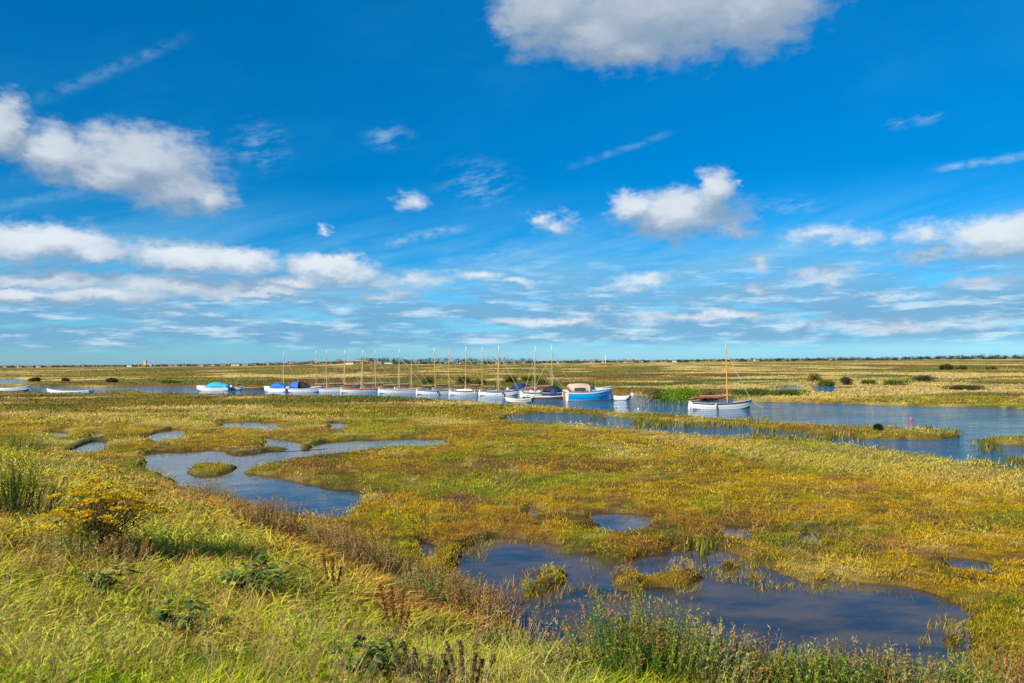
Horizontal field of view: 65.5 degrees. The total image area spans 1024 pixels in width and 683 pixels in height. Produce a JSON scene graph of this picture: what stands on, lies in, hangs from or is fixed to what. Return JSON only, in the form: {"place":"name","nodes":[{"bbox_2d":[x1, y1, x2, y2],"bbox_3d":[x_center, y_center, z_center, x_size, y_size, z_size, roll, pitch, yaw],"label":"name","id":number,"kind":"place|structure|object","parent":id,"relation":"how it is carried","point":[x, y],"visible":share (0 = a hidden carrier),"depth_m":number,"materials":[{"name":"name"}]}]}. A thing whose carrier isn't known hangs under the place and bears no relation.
{"place":"outdoors","nodes":[
{"label":"outdoors","id":0,"kind":"place"},
{"bbox_2d":[50,431,68,436],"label":"pool water","id":1,"kind":"structure","parent":0,"point":[58,433],"depth_m":51.75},
{"bbox_2d":[72,441,107,451],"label":"pool water","id":2,"kind":"structure","parent":0,"point":[91,446],"depth_m":43.46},
{"bbox_2d":[144,429,186,440],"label":"pool water","id":3,"kind":"structure","parent":0,"point":[166,433],"depth_m":50.39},
{"bbox_2d":[218,421,280,429],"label":"pool water","id":4,"kind":"structure","parent":0,"point":[255,424],"depth_m":57.85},
{"bbox_2d":[142,438,448,519],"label":"pool water","id":5,"kind":"structure","parent":0,"point":[320,500],"depth_m":31.14,"materials":[{"name":"liquid"}]},
{"bbox_2d":[264,438,327,450],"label":"pool water","id":6,"kind":"structure","parent":0,"point":[293,445],"depth_m":43.05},
{"bbox_2d":[329,422,346,428],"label":"pool water","id":7,"kind":"structure","parent":0,"point":[337,425],"depth_m":56.38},
{"bbox_2d":[0,440,807,682],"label":"bank grass","id":8,"kind":"structure","parent":0,"point":[297,554],"depth_m":9.84,"materials":[{"name":"green plant"}]},
{"bbox_2d":[0,426,50,452],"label":"seablite bush","id":9,"kind":"object","parent":8,"relation":"on","point":[17,444],"visible":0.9,"depth_m":30.61,"materials":[{"name":"green plant"}]},
{"bbox_2d":[0,456,72,518],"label":"seablite bush","id":10,"kind":"object","parent":8,"relation":"on","point":[14,488],"visible":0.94,"depth_m":14.59,"materials":[{"name":"green plant"}]},
{"bbox_2d":[33,524,122,564],"bbox_3d":[-6.438,3.027,11.778,1.229,0.664,1.207,0,-1,0],"label":"seablite bush","id":11,"kind":"object","parent":8,"relation":"on","point":[76,540],"visible":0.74,"depth_m":11.66,"materials":[{"name":"green plant"}]},
{"bbox_2d":[72,563,140,596],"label":"broadleaf weed","id":12,"kind":"object","parent":8,"relation":"on","point":[97,582],"visible":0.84,"depth_m":9.76,"materials":[{"name":"green plant"}]},
{"bbox_2d":[69,527,152,564],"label":"seablite bush","id":13,"kind":"object","parent":8,"relation":"on","point":[125,547],"visible":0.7,"depth_m":11.92,"materials":[{"name":"green plant"}]},
{"bbox_2d":[144,599,210,634],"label":"broadleaf weed","id":14,"kind":"object","parent":8,"relation":"on","point":[162,616],"visible":0.73,"depth_m":8.71,"materials":[{"name":"green plant"}]},
{"bbox_2d":[220,550,308,598],"bbox_3d":[-3.288,3.124,10.338,0.943,0.563,1.082,-1,-2,26],"label":"broadleaf weed","id":15,"kind":"object","parent":8,"relation":"on","point":[237,575],"visible":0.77,"depth_m":10.33,"materials":[{"name":"green plant"}]},
{"bbox_2d":[230,490,315,535],"bbox_3d":[-5.291,3.799,17.516,1.819,1.005,1.801,0,-2,-21],"label":"seablite bush","id":16,"kind":"object","parent":8,"relation":"on","point":[264,515],"visible":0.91,"depth_m":17.40,"materials":[{"name":"brown plant"}]},
{"bbox_2d":[286,520,304,543],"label":"dock plant","id":17,"kind":"object","parent":8,"relation":"on","point":[291,528],"visible":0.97,"depth_m":15.73,"materials":[{"name":"brown plant"}]},
{"bbox_2d":[321,553,345,597],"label":"dock plant","id":18,"kind":"object","parent":8,"relation":"on","point":[333,571],"visible":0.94,"depth_m":11.34,"materials":[{"name":"brown plant"}]},
{"bbox_2d":[297,515,376,559],"bbox_3d":[-3.539,4.053,16.061,1.652,1.093,1.738,0,-1,0],"label":"seablite bush","id":19,"kind":"object","parent":8,"relation":"on","point":[325,537],"visible":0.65,"depth_m":15.94,"materials":[{"name":"brown plant"}]},
{"bbox_2d":[323,635,406,682],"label":"broadleaf weed","id":20,"kind":"object","parent":8,"relation":"on","point":[369,651],"visible":0.73,"depth_m":7.54,"materials":[{"name":"green plant"}]},
{"bbox_2d":[331,530,418,578],"bbox_3d":[-2.651,4.203,15.443,1.696,1.100,1.788,0,-1,0],"label":"seablite bush","id":21,"kind":"object","parent":8,"relation":"on","point":[376,555],"visible":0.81,"depth_m":15.28,"materials":[{"name":"brown plant"}]},
{"bbox_2d":[378,583,414,643],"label":"dock plant","id":22,"kind":"object","parent":8,"relation":"on","point":[393,607],"visible":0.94,"depth_m":9.71,"materials":[{"name":"brown plant"}]},
{"bbox_2d":[386,637,449,682],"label":"dock plant","id":23,"kind":"object","parent":8,"relation":"on","point":[430,670],"visible":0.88,"depth_m":7.23,"materials":[{"name":"brown plant"}]},
{"bbox_2d":[388,556,472,603],"bbox_3d":[-1.314,3.923,12.757,1.414,0.969,1.474,0,-1,0],"label":"seablite bush","id":24,"kind":"object","parent":8,"relation":"on","point":[427,584],"visible":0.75,"depth_m":12.62,"materials":[{"name":"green plant"}]},
{"bbox_2d":[440,639,495,682],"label":"dock plant","id":25,"kind":"object","parent":8,"relation":"on","point":[474,661],"visible":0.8,"depth_m":7.32,"materials":[{"name":"brown plant"}]},
{"bbox_2d":[432,570,519,628],"bbox_3d":[-0.542,4.047,12.250,1.220,1.071,1.202,1,-2,-37],"label":"seablite bush","id":26,"kind":"object","parent":8,"relation":"on","point":[465,599],"visible":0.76,"depth_m":12.15,"materials":[{"name":"brown plant"}]},
{"bbox_2d":[468,623,536,654],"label":"seablite bush","id":27,"kind":"object","parent":8,"relation":"on","point":[491,636],"visible":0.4,"depth_m":9.72,"materials":[{"name":"green plant"}]},
{"bbox_2d":[515,639,602,681],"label":"seablite bush","id":28,"kind":"object","parent":8,"relation":"on","point":[563,661],"visible":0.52,"depth_m":8.05,"materials":[{"name":"green plant"}]},
{"bbox_2d":[545,584,689,682],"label":"seablite bush","id":29,"kind":"object","parent":8,"relation":"on","point":[608,633],"visible":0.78,"depth_m":8.30,"materials":[{"name":"green plant"}]},
{"bbox_2d":[601,591,725,682],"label":"seablite bush","id":30,"kind":"object","parent":8,"relation":"on","point":[687,665],"visible":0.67,"depth_m":8.27,"materials":[{"name":"green plant"}]},
{"bbox_2d":[652,610,774,682],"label":"seablite bush","id":31,"kind":"object","parent":8,"relation":"on","point":[734,669],"visible":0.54,"depth_m":8.27,"materials":[{"name":"green plant"}]},
{"bbox_2d":[707,636,801,682],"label":"seablite bush","id":32,"kind":"object","parent":8,"relation":"on","point":[753,668],"visible":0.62,"depth_m":8.43,"materials":[{"name":"green plant"}]},
{"bbox_2d":[761,641,864,682],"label":"seablite bush","id":33,"kind":"object","parent":8,"relation":"on","point":[815,678],"visible":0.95,"depth_m":8.23,"materials":[{"name":"green plant"}]},
{"bbox_2d":[807,634,914,682],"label":"seablite bush","id":34,"kind":"object","parent":8,"relation":"on","point":[867,673],"visible":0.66,"depth_m":8.59,"materials":[{"name":"green plant"}]},
{"bbox_2d":[857,637,960,682],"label":"seablite bush","id":35,"kind":"object","parent":8,"relation":"on","point":[912,679],"visible":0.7,"depth_m":8.66,"materials":[{"name":"green plant"}]},
{"bbox_2d":[901,640,1017,682],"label":"seablite bush","id":36,"kind":"object","parent":8,"relation":"on","point":[967,674],"visible":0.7,"depth_m":8.82,"materials":[{"name":"green plant"}]},
{"bbox_2d":[956,638,1023,682],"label":"seablite bush","id":37,"kind":"object","parent":8,"relation":"on","point":[1014,671],"visible":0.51,"depth_m":9.87,"materials":[{"name":"green plant"}]},
{"bbox_2d":[418,545,437,555],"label":"pool water","id":38,"kind":"structure","parent":0,"point":[428,550],"depth_m":18.71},
{"bbox_2d":[422,521,433,549],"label":"pool water","id":39,"kind":"structure","parent":0,"point":[427,545],"depth_m":19.21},
{"bbox_2d":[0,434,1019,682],"bbox_3d":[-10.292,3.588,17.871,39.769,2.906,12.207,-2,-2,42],"label":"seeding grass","id":40,"kind":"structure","parent":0,"point":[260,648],"depth_m":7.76,"materials":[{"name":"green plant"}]},
{"bbox_2d":[32,465,167,549],"bbox_3d":[-6.378,2.650,12.334,1.763,1.486,1.648,-1,-2,27],"label":"ragwort bush","id":41,"kind":"object","parent":40,"relation":"on","point":[88,515],"visible":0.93,"depth_m":12.21,"materials":[{"name":"yellow plant"}]},
{"bbox_2d":[0,357,1023,682],"label":"ground","id":42,"kind":"structure","parent":0,"point":[582,545],"depth_m":31.68,"materials":[{"name":"plant"}]},
{"bbox_2d":[0,393,1023,682],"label":"marsh vegetation","id":43,"kind":"object","parent":42,"relation":"on","point":[720,445],"visible":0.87,"depth_m":25.74,"materials":[{"name":"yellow plant"}]},
{"bbox_2d":[184,480,240,500],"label":"seablite bush","id":44,"kind":"object","parent":43,"relation":"on","point":[209,491],"visible":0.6,"depth_m":25.21,"materials":[{"name":"brown plant"}]},
{"bbox_2d":[0,361,1023,424],"bbox_3d":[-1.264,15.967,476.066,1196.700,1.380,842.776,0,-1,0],"label":"marsh grass","id":45,"kind":"structure","parent":42,"relation":"on","point":[989,394],"depth_m":117.14,"materials":[{"name":"green plant"}]},
{"bbox_2d":[27,377,41,381],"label":"shrub","id":46,"kind":"object","parent":45,"relation":"on","point":[35,379],"visible":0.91,"depth_m":203.70,"materials":[{"name":"green plant"}]},
{"bbox_2d":[105,377,118,381],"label":"shrub","id":47,"kind":"object","parent":45,"relation":"on","point":[111,379],"visible":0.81,"depth_m":187.30,"materials":[{"name":"green plant"}]},
{"bbox_2d":[158,379,183,383],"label":"shrub","id":48,"kind":"object","parent":45,"relation":"on","point":[169,381],"visible":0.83,"depth_m":174.09,"materials":[{"name":"green plant"}]},
{"bbox_2d":[420,376,434,383],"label":"shrub","id":49,"kind":"object","parent":45,"relation":"on","point":[428,379],"visible":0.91,"depth_m":151.76,"materials":[{"name":"green plant"}]},
{"bbox_2d":[454,376,473,383],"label":"shrub","id":50,"kind":"object","parent":45,"relation":"on","point":[460,380],"visible":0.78,"depth_m":149.79,"materials":[{"name":"green plant"}]},
{"bbox_2d":[472,378,486,384],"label":"shrub","id":51,"kind":"object","parent":45,"relation":"on","point":[478,381],"visible":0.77,"depth_m":143.45,"materials":[{"name":"green plant"}]},
{"bbox_2d":[502,375,519,382],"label":"shrub","id":52,"kind":"object","parent":45,"relation":"on","point":[509,379],"visible":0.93,"depth_m":153.07,"materials":[{"name":"green plant"}]},
{"bbox_2d":[518,376,536,380],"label":"shrub","id":53,"kind":"object","parent":45,"relation":"on","point":[527,378],"visible":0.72,"depth_m":171.29,"materials":[{"name":"green plant"}]},
{"bbox_2d":[532,375,548,385],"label":"shrub","id":54,"kind":"object","parent":45,"relation":"on","point":[541,382],"visible":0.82,"depth_m":131.37,"materials":[{"name":"green plant"}]},
{"bbox_2d":[731,387,773,394],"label":"shrub","id":55,"kind":"object","parent":45,"relation":"on","point":[753,391],"visible":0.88,"depth_m":95.62,"materials":[{"name":"green plant"}]},
{"bbox_2d":[807,373,821,380],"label":"shrub","id":56,"kind":"object","parent":45,"relation":"on","point":[812,377],"visible":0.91,"depth_m":147.95,"materials":[{"name":"green plant"}]},
{"bbox_2d":[817,380,836,385],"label":"shrub","id":57,"kind":"object","parent":45,"relation":"on","point":[829,383],"visible":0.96,"depth_m":132.50,"materials":[{"name":"green plant"}]},
{"bbox_2d":[837,376,852,384],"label":"shrub","id":58,"kind":"object","parent":45,"relation":"on","point":[846,380],"visible":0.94,"depth_m":127.59,"materials":[{"name":"green plant"}]},
{"bbox_2d":[859,379,877,383],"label":"shrub","id":59,"kind":"object","parent":45,"relation":"on","point":[867,381],"visible":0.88,"depth_m":130.94,"materials":[{"name":"green plant"}]},
{"bbox_2d":[880,379,910,384],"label":"shrub","id":60,"kind":"object","parent":45,"relation":"on","point":[892,382],"visible":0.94,"depth_m":125.39,"materials":[{"name":"green plant"}]},
{"bbox_2d":[906,375,937,380],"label":"shrub","id":61,"kind":"object","parent":45,"relation":"on","point":[923,378],"visible":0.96,"depth_m":147.87,"materials":[{"name":"green plant"}]},
{"bbox_2d":[939,364,953,369],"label":"shrub","id":62,"kind":"object","parent":45,"relation":"on","point":[946,367],"visible":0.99,"depth_m":273.60,"materials":[{"name":"green plant"}]},
{"bbox_2d":[954,365,967,368],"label":"shrub","id":63,"kind":"object","parent":45,"relation":"on","point":[960,367],"visible":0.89,"depth_m":284.46,"materials":[{"name":"green plant"}]},
{"bbox_2d":[0,354,1023,367],"bbox_3d":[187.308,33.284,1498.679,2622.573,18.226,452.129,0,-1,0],"label":"woodland","id":64,"kind":"object","parent":42,"relation":"on","point":[950,357],"visible":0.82,"depth_m":1309.45,"materials":[{"name":"green plant"}]},
{"bbox_2d":[700,391,718,399],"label":"shrub","id":65,"kind":"object","parent":42,"relation":"on","point":[711,393],"visible":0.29,"depth_m":88.37,"materials":[{"name":"green plant"}]},
{"bbox_2d":[985,366,997,369],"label":"shrub","id":66,"kind":"object","parent":42,"relation":"on","point":[991,367],"visible":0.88,"depth_m":274.72,"materials":[{"name":"green plant"}]},
{"bbox_2d":[0,378,1023,469],"bbox_3d":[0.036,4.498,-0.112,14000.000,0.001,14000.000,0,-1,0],"label":"channel water","id":67,"kind":"structure","parent":0,"point":[974,423],"depth_m":62.98,"materials":[{"name":"blue liquid"}]},
{"bbox_2d":[0,385,29,390],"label":"rowing boat","id":68,"kind":"object","parent":67,"relation":"on","point":[25,388],"visible":0.91,"depth_m":139.29,"materials":[{"name":"white paint"}]},
{"bbox_2d":[47,388,94,393],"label":"rowing boat","id":69,"kind":"object","parent":67,"relation":"on","point":[69,391],"visible":0.7,"depth_m":123.66,"materials":[{"name":"white paint"}]},
{"bbox_2d":[197,382,232,390],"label":"motor boat","id":70,"kind":"object","parent":67,"relation":"on","point":[216,386],"visible":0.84,"depth_m":132.46,"materials":[{"name":"white paint"}]},
{"bbox_2d":[232,382,242,389],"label":"dinghy","id":71,"kind":"object","parent":67,"relation":"on","point":[237,388],"visible":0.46,"depth_m":134.54,"materials":[{"name":"white paint"}]},
{"bbox_2d":[243,387,263,389],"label":"punt","id":72,"kind":"object","parent":67,"relation":"on","point":[252,388],"visible":0.73,"depth_m":136.34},
{"bbox_2d":[264,383,288,391],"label":"motor boat","id":73,"kind":"object","parent":67,"relation":"on","point":[277,387],"visible":0.7,"depth_m":125.47,"materials":[{"name":"white paint"}]},
{"bbox_2d":[281,358,298,383],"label":"sailing boat","id":74,"kind":"object","parent":67,"relation":"on","point":[283,371],"visible":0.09,"depth_m":130.68,"materials":[{"name":"white paint"}]},
{"bbox_2d":[286,382,322,391],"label":"motor boat","id":75,"kind":"object","parent":67,"relation":"on","point":[299,387],"visible":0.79,"depth_m":122.91,"materials":[{"name":"white paint"}]},
{"bbox_2d":[310,350,347,391],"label":"sailing boat","id":76,"kind":"object","parent":67,"relation":"on","point":[329,389],"visible":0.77,"depth_m":123.94,"materials":[{"name":"white paint"}]},
{"bbox_2d":[326,350,359,388],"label":"sailing boat","id":77,"kind":"object","parent":67,"relation":"on","point":[356,387],"visible":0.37,"depth_m":127.91,"materials":[{"name":"beige paint"}]},
{"bbox_2d":[340,355,387,392],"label":"sailing boat","id":78,"kind":"object","parent":67,"relation":"on","point":[345,390],"visible":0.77,"depth_m":120.56,"materials":[{"name":"white paint"}]},
{"bbox_2d":[360,352,393,388],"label":"sailing boat","id":79,"kind":"object","parent":67,"relation":"on","point":[375,378],"visible":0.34,"depth_m":126.39,"materials":[{"name":"grey paint"}]},
{"bbox_2d":[378,349,426,392],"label":"sailing boat","id":80,"kind":"object","parent":67,"relation":"on","point":[410,390],"visible":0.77,"depth_m":116.92,"materials":[{"name":"white paint"}]},
{"bbox_2d":[394,352,431,389],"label":"sailing boat","id":81,"kind":"object","parent":67,"relation":"on","point":[406,384],"visible":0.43,"depth_m":122.56,"materials":[{"name":"beige paint"}]},
{"bbox_2d":[416,348,456,393],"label":"sailing boat","id":82,"kind":"object","parent":67,"relation":"on","point":[443,391],"visible":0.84,"depth_m":111.78,"materials":[{"name":"white paint"}]},
{"bbox_2d":[432,355,469,389],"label":"sailing boat","id":83,"kind":"object","parent":67,"relation":"on","point":[433,388],"visible":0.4,"depth_m":118.13,"materials":[{"name":"grey paint"}]},
{"bbox_2d":[448,356,486,394],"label":"sailing boat","id":84,"kind":"object","parent":67,"relation":"on","point":[465,391],"visible":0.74,"depth_m":108.52,"materials":[{"name":"white paint"}]},
{"bbox_2d":[464,348,506,390],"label":"sailing boat","id":85,"kind":"object","parent":67,"relation":"on","point":[479,385],"visible":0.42,"depth_m":114.63,"materials":[{"name":"beige paint"}]},
{"bbox_2d":[478,346,519,394],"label":"sailing boat","id":86,"kind":"object","parent":67,"relation":"on","point":[508,392],"visible":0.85,"depth_m":105.75,"materials":[{"name":"white paint"}]},
{"bbox_2d":[505,395,534,401],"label":"tender","id":87,"kind":"object","parent":67,"relation":"on","point":[507,399],"visible":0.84,"depth_m":87.25,"materials":[{"name":"beige paint"}]},
{"bbox_2d":[506,383,539,393],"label":"motor boat","id":88,"kind":"object","parent":67,"relation":"on","point":[519,386],"visible":0.27,"depth_m":109.84,"materials":[{"name":"fabric"}]},
{"bbox_2d":[520,346,563,396],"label":"sailing boat","id":89,"kind":"object","parent":67,"relation":"on","point":[524,394],"visible":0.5,"depth_m":100.45,"materials":[{"name":"white paint"}]},
{"bbox_2d":[527,386,562,398],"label":"wooden launch","id":90,"kind":"object","parent":67,"relation":"on","point":[553,394],"visible":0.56,"depth_m":94.27,"materials":[{"name":"white paint"}]},
{"bbox_2d":[529,346,570,391],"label":"sailing boat","id":91,"kind":"object","parent":67,"relation":"on","point":[541,386],"visible":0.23,"depth_m":108.00,"materials":[{"name":"white paint"}]},
{"bbox_2d":[538,386,564,395],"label":"motor boat","id":92,"kind":"object","parent":67,"relation":"on","point":[546,391],"visible":0.42,"depth_m":99.59,"materials":[{"name":"fabric"}]},
{"bbox_2d":[562,382,612,400],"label":"cabin cruiser","id":93,"kind":"object","parent":67,"relation":"on","point":[579,392],"visible":0.91,"depth_m":89.14,"materials":[{"name":"blue paint"}]},
{"bbox_2d":[611,393,633,399],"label":"tender","id":94,"kind":"object","parent":67,"relation":"on","point":[615,397],"visible":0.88,"depth_m":90.70,"materials":[{"name":"white paint"}]},
{"bbox_2d":[637,388,671,400],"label":"shrub","id":95,"kind":"object","parent":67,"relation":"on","point":[656,395],"visible":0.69,"depth_m":87.45,"materials":[{"name":"green plant"}]},
{"bbox_2d":[652,385,707,401],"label":"shrub","id":96,"kind":"object","parent":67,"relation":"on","point":[684,394],"visible":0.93,"depth_m":85.26,"materials":[{"name":"green plant"}]},
{"bbox_2d":[688,341,762,408],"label":"sailing boat","id":97,"kind":"object","parent":67,"relation":"on","point":[723,405],"visible":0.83,"depth_m":73.36,"materials":[{"name":"white paint"}]},
{"bbox_2d":[465,407,1023,680],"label":"emergent reeds","id":98,"kind":"object","parent":67,"relation":"on","point":[832,435],"visible":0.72,"depth_m":31.72,"materials":[{"name":"green plant"}]},
{"bbox_2d":[767,388,810,395],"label":"shrub","id":99,"kind":"object","parent":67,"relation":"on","point":[790,392],"visible":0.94,"depth_m":92.91,"materials":[{"name":"green plant"}]},
{"bbox_2d":[938,384,988,389],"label":"shrub","id":100,"kind":"object","parent":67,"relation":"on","point":[966,387],"visible":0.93,"depth_m":106.06,"materials":[{"name":"green plant"}]},
{"bbox_2d":[0,0,1023,365],"label":"sky","id":101,"kind":"structure","parent":0,"point":[182,181],"materials":[{"name":"blue"}]},
{"bbox_2d":[507,594,525,605],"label":"dock plant","id":102,"kind":"object","parent":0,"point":[516,601],"visible":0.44,"depth_m":14.61,"materials":[{"name":"brown plant"}]},
{"bbox_2d":[525,507,545,515],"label":"pool water","id":103,"kind":"structure","parent":0,"point":[530,510],"depth_m":23.74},
{"bbox_2d":[590,513,653,531],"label":"pool water","id":104,"kind":"structure","parent":0,"point":[618,521],"depth_m":22.02,"materials":[{"name":"liquid"}]},
{"bbox_2d":[454,537,973,682],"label":"pool water","id":105,"kind":"structure","parent":0,"point":[879,615],"depth_m":14.46,"materials":[{"name":"liquid"}]},
{"bbox_2d":[715,525,753,538],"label":"pool water","id":106,"kind":"structure","parent":0,"point":[731,529],"depth_m":20.68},
{"bbox_2d":[797,533,823,544],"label":"pool water","id":107,"kind":"structure","parent":0,"point":[809,535],"depth_m":19.78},
{"bbox_2d":[873,423,883,429],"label":"shrub","id":108,"kind":"object","parent":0,"point":[877,426],"visible":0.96,"depth_m":47.50,"materials":[{"name":"green plant"}]},
{"bbox_2d":[944,557,994,572],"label":"pool water","id":109,"kind":"structure","parent":0,"point":[956,562],"depth_m":17.14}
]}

